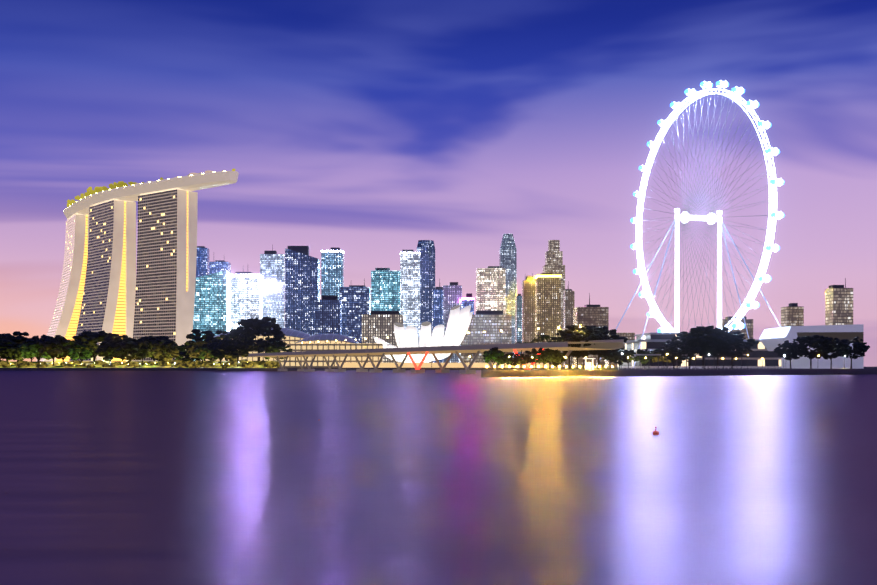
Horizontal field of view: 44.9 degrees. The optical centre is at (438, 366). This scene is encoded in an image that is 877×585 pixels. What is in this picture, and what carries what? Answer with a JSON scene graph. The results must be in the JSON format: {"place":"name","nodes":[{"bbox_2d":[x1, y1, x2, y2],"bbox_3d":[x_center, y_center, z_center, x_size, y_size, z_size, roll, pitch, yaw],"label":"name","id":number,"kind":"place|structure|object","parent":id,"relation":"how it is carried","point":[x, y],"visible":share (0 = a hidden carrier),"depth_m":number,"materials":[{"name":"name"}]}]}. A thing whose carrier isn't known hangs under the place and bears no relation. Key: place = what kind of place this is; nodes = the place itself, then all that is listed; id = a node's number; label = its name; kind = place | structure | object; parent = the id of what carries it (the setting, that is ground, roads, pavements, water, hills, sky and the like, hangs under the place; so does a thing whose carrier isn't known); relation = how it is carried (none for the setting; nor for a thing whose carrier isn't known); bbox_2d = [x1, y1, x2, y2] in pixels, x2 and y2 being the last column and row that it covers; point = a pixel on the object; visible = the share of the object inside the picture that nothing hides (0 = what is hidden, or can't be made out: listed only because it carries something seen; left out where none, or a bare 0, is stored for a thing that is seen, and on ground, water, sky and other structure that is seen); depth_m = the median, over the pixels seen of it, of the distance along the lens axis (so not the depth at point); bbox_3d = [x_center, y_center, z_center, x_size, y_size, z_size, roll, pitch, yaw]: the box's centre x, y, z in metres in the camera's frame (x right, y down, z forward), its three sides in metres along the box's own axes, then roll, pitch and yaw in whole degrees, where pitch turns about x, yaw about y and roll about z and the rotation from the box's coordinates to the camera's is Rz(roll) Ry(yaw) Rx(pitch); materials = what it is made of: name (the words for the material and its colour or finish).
{"place":"outdoors","nodes":[
{"label":"outdoors","id":0,"kind":"place"},
{"bbox_2d":[36,214,88,361],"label":"hotel tower","id":1,"kind":"structure","parent":0,"point":[65,318],"depth_m":1341.01,"materials":[{"name":"white concrete"}]},
{"bbox_2d":[69,200,135,361],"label":"hotel tower","id":2,"kind":"structure","parent":0,"point":[108,301],"depth_m":1234.18,"materials":[{"name":"white concrete"}]},
{"bbox_2d":[63,171,238,219],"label":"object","id":3,"kind":"structure","parent":0,"point":[133,192],"depth_m":1172.55,"materials":[{"name":"white concrete"}]},
{"bbox_2d":[67,168,235,207],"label":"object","id":4,"kind":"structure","parent":3,"relation":"on","point":[99,189],"depth_m":1255.84,"materials":[{"name":"plant"}]},
{"bbox_2d":[201,328,317,360],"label":"building","id":5,"kind":"structure","parent":0,"point":[293,336],"depth_m":1006.94,"materials":[{"name":"metal"}]},
{"bbox_2d":[296,334,358,342],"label":"domed building","id":6,"kind":"structure","parent":0,"point":[325,338],"depth_m":996.69,"materials":[{"name":"glass"}]},
{"bbox_2d":[0,370,876,584],"bbox_3d":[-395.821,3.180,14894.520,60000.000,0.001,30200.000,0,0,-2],"label":"water","id":7,"kind":"structure","parent":0,"point":[174,477],"depth_m":29.88,"materials":[{"name":"purple liquid"}]},
{"bbox_2d":[0,367,876,376],"bbox_3d":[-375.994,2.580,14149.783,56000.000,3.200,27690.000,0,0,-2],"label":"ground","id":8,"kind":"structure","parent":0,"point":[548,372],"depth_m":385.78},
{"bbox_2d":[0,335,15,354],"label":"tree","id":9,"kind":"object","parent":8,"relation":"on","point":[8,339],"visible":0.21,"depth_m":927.16,"materials":[{"name":"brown plant"}]},
{"bbox_2d":[0,340,21,360],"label":"tree","id":10,"kind":"object","parent":8,"relation":"on","point":[3,345],"visible":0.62,"depth_m":916.69,"materials":[{"name":"green plant"}]},
{"bbox_2d":[3,331,28,345],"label":"tree","id":11,"kind":"object","parent":8,"relation":"on","point":[18,334],"visible":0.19,"depth_m":947.74,"materials":[{"name":"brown plant"}]},
{"bbox_2d":[3,344,29,360],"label":"tree","id":12,"kind":"object","parent":8,"relation":"on","point":[10,348],"visible":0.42,"depth_m":917.07,"materials":[{"name":"green plant"}]},
{"bbox_2d":[19,334,45,361],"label":"tree","id":13,"kind":"object","parent":8,"relation":"on","point":[35,337],"visible":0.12,"depth_m":948.12,"materials":[{"name":"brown plant"}]},
{"bbox_2d":[19,339,55,362],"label":"tree","id":14,"kind":"object","parent":8,"relation":"on","point":[27,348],"visible":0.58,"depth_m":913.00,"materials":[{"name":"green plant"}]},
{"bbox_2d":[34,336,70,364],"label":"tree","id":15,"kind":"object","parent":8,"relation":"on","point":[48,341],"visible":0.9,"depth_m":910.30,"materials":[{"name":"green plant"}]},
{"bbox_2d":[54,336,75,361],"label":"tree","id":16,"kind":"object","parent":8,"relation":"on","point":[67,343],"visible":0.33,"depth_m":942.99,"materials":[{"name":"green plant"}]},
{"bbox_2d":[68,341,92,364],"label":"tree","id":17,"kind":"object","parent":8,"relation":"on","point":[76,354],"visible":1,"depth_m":918.41,"materials":[{"name":"green plant"}]},
{"bbox_2d":[68,336,97,360],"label":"tree","id":18,"kind":"object","parent":8,"relation":"on","point":[77,338],"visible":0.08,"depth_m":947.58,"materials":[{"name":"green plant"}]},
{"bbox_2d":[69,330,112,360],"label":"tree","id":19,"kind":"object","parent":8,"relation":"on","point":[92,338],"visible":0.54,"depth_m":942.74,"materials":[{"name":"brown plant"}]},
{"bbox_2d":[94,336,123,363],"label":"tree","id":20,"kind":"object","parent":8,"relation":"on","point":[105,346],"visible":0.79,"depth_m":907.24,"materials":[{"name":"green plant"}]},
{"bbox_2d":[108,333,133,360],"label":"tree","id":21,"kind":"object","parent":8,"relation":"on","point":[113,335],"visible":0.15,"depth_m":939.38,"materials":[{"name":"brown plant"}]},
{"bbox_2d":[113,338,148,365],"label":"tree","id":22,"kind":"object","parent":8,"relation":"on","point":[130,347],"visible":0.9,"depth_m":895.44,"materials":[{"name":"green plant"}]},
{"bbox_2d":[0,359,281,369],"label":"shoreline bushes","id":23,"kind":"object","parent":8,"relation":"on","point":[243,363],"visible":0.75,"depth_m":891.84,"materials":[{"name":"green plant"}]},
{"bbox_2d":[140,335,161,360],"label":"tree","id":24,"kind":"object","parent":8,"relation":"on","point":[144,338],"visible":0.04,"depth_m":926.11,"materials":[{"name":"green plant"}]},
{"bbox_2d":[146,336,177,360],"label":"tree","id":25,"kind":"object","parent":8,"relation":"on","point":[150,339],"visible":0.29,"depth_m":917.93,"materials":[{"name":"green plant"}]},
{"bbox_2d":[149,339,178,360],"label":"tree","id":26,"kind":"object","parent":8,"relation":"on","point":[163,349],"visible":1,"depth_m":880.43,"materials":[{"name":"green plant"}]},
{"bbox_2d":[132,189,197,360],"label":"hotel tower","id":27,"kind":"structure","parent":8,"relation":"on","point":[166,264],"depth_m":1163.21,"materials":[{"name":"white concrete"}]},
{"bbox_2d":[175,343,194,359],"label":"tree","id":28,"kind":"object","parent":8,"relation":"on","point":[181,348],"visible":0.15,"depth_m":901.14,"materials":[{"name":"green plant"}]},
{"bbox_2d":[179,345,199,361],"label":"tree","id":29,"kind":"object","parent":8,"relation":"on","point":[186,355],"visible":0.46,"depth_m":872.41,"materials":[{"name":"green plant"}]},
{"bbox_2d":[187,336,213,363],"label":"tree","id":30,"kind":"object","parent":8,"relation":"on","point":[198,342],"visible":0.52,"depth_m":856.78,"materials":[{"name":"green plant"}]},
{"bbox_2d":[196,246,208,277],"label":"skyscraper","id":31,"kind":"structure","parent":8,"relation":"on","point":[202,263],"depth_m":2287.05,"materials":[{"name":"blue glass"}]},
{"bbox_2d":[186,329,218,360],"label":"tree","id":32,"kind":"object","parent":8,"relation":"on","point":[196,332],"visible":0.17,"depth_m":888.51,"materials":[{"name":"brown plant"}]},
{"bbox_2d":[194,342,224,359],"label":"tree","id":33,"kind":"object","parent":8,"relation":"on","point":[203,347],"visible":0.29,"depth_m":850.69,"materials":[{"name":"green plant"}]},
{"bbox_2d":[192,270,230,360],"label":"skyscraper","id":34,"kind":"structure","parent":8,"relation":"on","point":[212,307],"depth_m":1989.25,"materials":[{"name":"teal glass"}]},
{"bbox_2d":[207,339,226,365],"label":"tree","id":35,"kind":"object","parent":8,"relation":"on","point":[212,347],"visible":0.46,"depth_m":840.15,"materials":[{"name":"green plant"}]},
{"bbox_2d":[209,260,230,273],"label":"skyscraper","id":36,"kind":"structure","parent":8,"relation":"on","point":[216,266],"depth_m":2487.00,"materials":[{"name":"blue glass"}]},
{"bbox_2d":[214,329,243,360],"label":"tree","id":37,"kind":"object","parent":8,"relation":"on","point":[218,332],"visible":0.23,"depth_m":874.71,"materials":[{"name":"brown plant"}]},
{"bbox_2d":[218,338,247,360],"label":"tree","id":38,"kind":"object","parent":8,"relation":"on","point":[231,358],"visible":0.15,"depth_m":832.08,"materials":[{"name":"green plant"}]},
{"bbox_2d":[218,334,255,366],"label":"tree","id":39,"kind":"object","parent":8,"relation":"on","point":[226,345],"visible":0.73,"depth_m":801.03,"materials":[{"name":"green plant"}]},
{"bbox_2d":[231,272,262,328],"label":"skyscraper","id":40,"kind":"structure","parent":8,"relation":"on","point":[246,295],"depth_m":2090.40,"materials":[{"name":"grey glass"}]},
{"bbox_2d":[232,316,286,361],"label":"tree","id":41,"kind":"object","parent":8,"relation":"on","point":[263,326],"visible":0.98,"depth_m":779.47,"materials":[{"name":"green plant"}]},
{"bbox_2d":[260,245,284,327],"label":"skyscraper","id":42,"kind":"structure","parent":8,"relation":"on","point":[272,267],"depth_m":2241.35,"materials":[{"name":"grey"}]},
{"bbox_2d":[264,342,292,367],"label":"tree","id":43,"kind":"object","parent":8,"relation":"on","point":[275,348],"visible":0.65,"depth_m":790.72,"materials":[{"name":"green plant"}]},
{"bbox_2d":[285,246,319,335],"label":"skyscraper","id":44,"kind":"structure","parent":8,"relation":"on","point":[302,280],"depth_m":2143.17,"materials":[{"name":"blue glass"}]},
{"bbox_2d":[314,295,341,334],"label":"building","id":45,"kind":"structure","parent":8,"relation":"on","point":[327,314],"depth_m":1795.46,"materials":[{"name":"blue glass"}]},
{"bbox_2d":[274,343,382,367],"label":"low waterfront building","id":46,"kind":"structure","parent":8,"relation":"on","point":[318,362],"depth_m":962.40,"materials":[{"name":"brown"}]},
{"bbox_2d":[321,247,343,299],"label":"skyscraper","id":47,"kind":"structure","parent":8,"relation":"on","point":[332,270],"depth_m":2194.72,"materials":[{"name":"blue glass"}]},
{"bbox_2d":[339,278,369,342],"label":"skyscraper","id":48,"kind":"structure","parent":8,"relation":"on","point":[355,299],"depth_m":1896.45,"materials":[{"name":"blue glass"}]},
{"bbox_2d":[362,310,402,362],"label":"office building","id":49,"kind":"structure","parent":8,"relation":"on","point":[379,324],"depth_m":1498.24,"materials":[{"name":"grey"}]},
{"bbox_2d":[371,268,400,313],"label":"skyscraper","id":50,"kind":"structure","parent":8,"relation":"on","point":[385,289],"depth_m":1997.88,"materials":[{"name":"teal glass"}]},
{"bbox_2d":[400,250,419,362],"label":"skyscraper","id":51,"kind":"structure","parent":8,"relation":"on","point":[410,282],"depth_m":2248.99,"materials":[{"name":"grey glass"}]},
{"bbox_2d":[373,305,472,362],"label":"museum building","id":52,"kind":"structure","parent":8,"relation":"on","point":[458,324],"depth_m":1071.17,"materials":[{"name":"white"}]},
{"bbox_2d":[417,240,434,362],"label":"skyscraper","id":53,"kind":"structure","parent":8,"relation":"on","point":[426,249],"depth_m":2350.03,"materials":[{"name":"blue glass"}]},
{"bbox_2d":[248,325,623,373],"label":"bridge","id":54,"kind":"structure","parent":8,"relation":"on","point":[560,346],"depth_m":527.27,"materials":[{"name":"grey concrete"}]},
{"bbox_2d":[433,279,442,362],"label":"skyscraper","id":55,"kind":"structure","parent":8,"relation":"on","point":[437,305],"depth_m":2050.50,"materials":[{"name":"blue glass"}]},
{"bbox_2d":[339,363,548,367],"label":"promenade","id":56,"kind":"structure","parent":8,"relation":"on","point":[411,365],"depth_m":958.99,"materials":[{"name":"brown concrete"}]},
{"bbox_2d":[443,282,461,362],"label":"skyscraper","id":57,"kind":"structure","parent":8,"relation":"on","point":[452,294],"depth_m":1951.05,"materials":[{"name":"purple glass"}]},
{"bbox_2d":[461,293,473,314],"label":"skyscraper","id":58,"kind":"structure","parent":8,"relation":"on","point":[467,300],"depth_m":1901.95,"materials":[{"name":"grey"}]},
{"bbox_2d":[94,353,844,370],"bbox_3d":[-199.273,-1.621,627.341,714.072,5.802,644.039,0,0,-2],"label":"shore lamps and railing","id":59,"kind":"object","parent":8,"relation":"on","point":[605,366],"visible":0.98,"depth_m":362.84,"materials":[{"name":"grey"}]},
{"bbox_2d":[459,310,511,362],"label":"building","id":60,"kind":"structure","parent":8,"relation":"on","point":[492,324],"depth_m":1502.19,"materials":[{"name":"grey glass"}]},
{"bbox_2d":[476,266,505,314],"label":"skyscraper","id":61,"kind":"structure","parent":8,"relation":"on","point":[490,287],"depth_m":2003.20,"materials":[{"name":"grey glass"}]},
{"bbox_2d":[482,347,504,369],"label":"tree","id":62,"kind":"object","parent":8,"relation":"on","point":[494,353],"visible":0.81,"depth_m":414.52,"materials":[{"name":"green plant"}]},
{"bbox_2d":[495,355,511,368],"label":"tree","id":63,"kind":"object","parent":8,"relation":"on","point":[503,357],"visible":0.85,"depth_m":412.16,"materials":[{"name":"green plant"}]},
{"bbox_2d":[499,234,516,357],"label":"skyscraper","id":64,"kind":"structure","parent":8,"relation":"on","point":[508,255],"depth_m":2405.09,"materials":[{"name":"blue"}]},
{"bbox_2d":[503,353,520,368],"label":"tree","id":65,"kind":"object","parent":8,"relation":"on","point":[514,361],"visible":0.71,"depth_m":412.65,"materials":[{"name":"green plant"}]},
{"bbox_2d":[515,294,521,353],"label":"skyscraper","id":66,"kind":"structure","parent":8,"relation":"on","point":[518,315],"depth_m":2104.85,"materials":[{"name":"blue glass"}]},
{"bbox_2d":[513,353,526,368],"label":"tree","id":67,"kind":"object","parent":8,"relation":"on","point":[521,361],"visible":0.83,"depth_m":413.13,"materials":[{"name":"green plant"}]},
{"bbox_2d":[522,273,534,362],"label":"skyscraper","id":68,"kind":"structure","parent":8,"relation":"on","point":[528,309],"depth_m":2005.06,"materials":[{"name":"yellow"}]},
{"bbox_2d":[523,348,543,363],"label":"tree","id":69,"kind":"object","parent":8,"relation":"on","point":[529,355],"visible":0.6,"depth_m":421.07,"materials":[{"name":"green plant"}]},
{"bbox_2d":[533,348,552,368],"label":"tree","id":70,"kind":"object","parent":8,"relation":"on","point":[548,359],"visible":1,"depth_m":411.59,"materials":[{"name":"green plant"}]},
{"bbox_2d":[535,335,553,367],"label":"tree","id":71,"kind":"object","parent":8,"relation":"on","point":[542,337],"visible":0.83,"depth_m":481.22,"materials":[{"name":"green plant"}]},
{"bbox_2d":[535,273,560,366],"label":"skyscraper","id":72,"kind":"structure","parent":8,"relation":"on","point":[547,303],"depth_m":1955.91,"materials":[{"name":"brown"}]},
{"bbox_2d":[542,349,562,368],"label":"tree","id":73,"kind":"object","parent":8,"relation":"on","point":[557,354],"visible":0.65,"depth_m":424.81,"materials":[{"name":"green plant"}]},
{"bbox_2d":[543,240,564,366],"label":"skyscraper","id":74,"kind":"structure","parent":8,"relation":"on","point":[553,259],"depth_m":2310.95,"materials":[{"name":"grey"}]},
{"bbox_2d":[552,353,564,368],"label":"tree","id":75,"kind":"object","parent":8,"relation":"on","point":[556,363],"visible":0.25,"depth_m":428.49,"materials":[{"name":"green plant"}]},
{"bbox_2d":[548,330,583,368],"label":"tree","id":76,"kind":"object","parent":8,"relation":"on","point":[568,337],"visible":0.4,"depth_m":443.97,"materials":[{"name":"green plant"}]},
{"bbox_2d":[563,281,574,366],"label":"skyscraper","id":77,"kind":"structure","parent":8,"relation":"on","point":[568,300],"depth_m":2107.50,"materials":[{"name":"brown"}]},
{"bbox_2d":[560,325,609,368],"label":"tree","id":78,"kind":"object","parent":8,"relation":"on","point":[572,328],"visible":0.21,"depth_m":450.03,"materials":[{"name":"green plant"}]},
{"bbox_2d":[583,358,595,369],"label":"kiosk","id":79,"kind":"object","parent":8,"relation":"on","point":[588,364],"visible":0.98,"depth_m":345.16,"materials":[{"name":"white"}]},
{"bbox_2d":[573,294,608,366],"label":"office building","id":80,"kind":"structure","parent":8,"relation":"on","point":[594,315],"depth_m":1707.10,"materials":[{"name":"brown"}]},
{"bbox_2d":[570,326,628,368],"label":"tree","id":81,"kind":"object","parent":8,"relation":"on","point":[598,333],"visible":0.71,"depth_m":438.21,"materials":[{"name":"green plant"}]},
{"bbox_2d":[600,350,621,367],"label":"tree","id":82,"kind":"object","parent":8,"relation":"on","point":[612,357],"visible":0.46,"depth_m":559.10,"materials":[{"name":"green plant"}]},
{"bbox_2d":[605,333,634,366],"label":"building","id":83,"kind":"structure","parent":8,"relation":"on","point":[630,336],"depth_m":1507.45,"materials":[{"name":"grey"}]},
{"bbox_2d":[613,352,627,367],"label":"tree","id":84,"kind":"object","parent":8,"relation":"on","point":[623,358],"visible":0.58,"depth_m":564.62,"materials":[{"name":"green plant"}]},
{"bbox_2d":[620,349,637,362],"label":"tree","id":85,"kind":"object","parent":8,"relation":"on","point":[627,353],"visible":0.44,"depth_m":571.18,"materials":[{"name":"green plant"}]},
{"bbox_2d":[633,349,652,367],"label":"tree","id":86,"kind":"object","parent":8,"relation":"on","point":[643,360],"visible":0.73,"depth_m":561.22,"materials":[{"name":"green plant"}]},
{"bbox_2d":[652,348,670,367],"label":"tree","id":87,"kind":"object","parent":8,"relation":"on","point":[655,357],"visible":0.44,"depth_m":564.44,"materials":[{"name":"green plant"}]},
{"bbox_2d":[658,340,686,368],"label":"tree","id":88,"kind":"object","parent":8,"relation":"on","point":[665,350],"visible":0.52,"depth_m":500.27,"materials":[{"name":"green plant"}]},
{"bbox_2d":[670,355,689,367],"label":"tree","id":89,"kind":"object","parent":8,"relation":"on","point":[680,360],"visible":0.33,"depth_m":553.05,"materials":[{"name":"green plant"}]},
{"bbox_2d":[670,331,706,368],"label":"tree","id":90,"kind":"object","parent":8,"relation":"on","point":[674,342],"visible":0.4,"depth_m":480.37,"materials":[{"name":"green plant"}]},
{"bbox_2d":[595,80,783,367],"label":"ferris wheel","id":91,"kind":"object","parent":8,"relation":"on","point":[685,217],"visible":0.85,"depth_m":630.97,"materials":[{"name":"white metal"}]},
{"bbox_2d":[634,354,747,368],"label":"walkway canopy","id":92,"kind":"object","parent":8,"relation":"on","point":[686,360],"visible":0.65,"depth_m":522.89,"materials":[{"name":"grey"}]},
{"bbox_2d":[618,332,780,367],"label":"terminal building","id":93,"kind":"structure","parent":8,"relation":"on","point":[654,341],"depth_m":604.72,"materials":[{"name":"grey"}]},
{"bbox_2d":[679,325,724,368],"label":"tree","id":94,"kind":"object","parent":8,"relation":"on","point":[689,338],"visible":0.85,"depth_m":468.37,"materials":[{"name":"green plant"}]},
{"bbox_2d":[700,326,735,368],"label":"tree","id":95,"kind":"object","parent":8,"relation":"on","point":[724,328],"visible":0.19,"depth_m":473.39,"materials":[{"name":"green plant"}]},
{"bbox_2d":[707,331,759,368],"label":"tree","id":96,"kind":"object","parent":8,"relation":"on","point":[740,344],"visible":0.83,"depth_m":465.86,"materials":[{"name":"green plant"}]},
{"bbox_2d":[722,316,752,339],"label":"building","id":97,"kind":"structure","parent":8,"relation":"on","point":[749,324],"depth_m":1411.21,"materials":[{"name":"grey"}]},
{"bbox_2d":[774,340,801,368],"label":"tree","id":98,"kind":"object","parent":8,"relation":"on","point":[789,354],"visible":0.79,"depth_m":441.11,"materials":[{"name":"green plant"}]},
{"bbox_2d":[781,303,803,326],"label":"building","id":99,"kind":"structure","parent":8,"relation":"on","point":[792,314],"depth_m":1514.02,"materials":[{"name":"brown"}]},
{"bbox_2d":[790,335,831,368],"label":"tree","id":100,"kind":"object","parent":8,"relation":"on","point":[803,341],"visible":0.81,"depth_m":435.92,"materials":[{"name":"green plant"}]},
{"bbox_2d":[812,337,849,368],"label":"tree","id":101,"kind":"object","parent":8,"relation":"on","point":[835,350],"visible":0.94,"depth_m":431.55,"materials":[{"name":"green plant"}]},
{"bbox_2d":[825,278,852,324],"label":"high-rise building","id":102,"kind":"structure","parent":8,"relation":"on","point":[838,304],"depth_m":1313.72,"materials":[{"name":"grey"}]},
{"bbox_2d":[840,336,869,368],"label":"tree","id":103,"kind":"object","parent":8,"relation":"on","point":[860,349],"visible":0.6,"depth_m":442.04,"materials":[{"name":"green plant"}]},
{"bbox_2d":[759,324,863,368],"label":"pit building","id":104,"kind":"structure","parent":0,"point":[770,339],"depth_m":525.36,"materials":[{"name":"white"}]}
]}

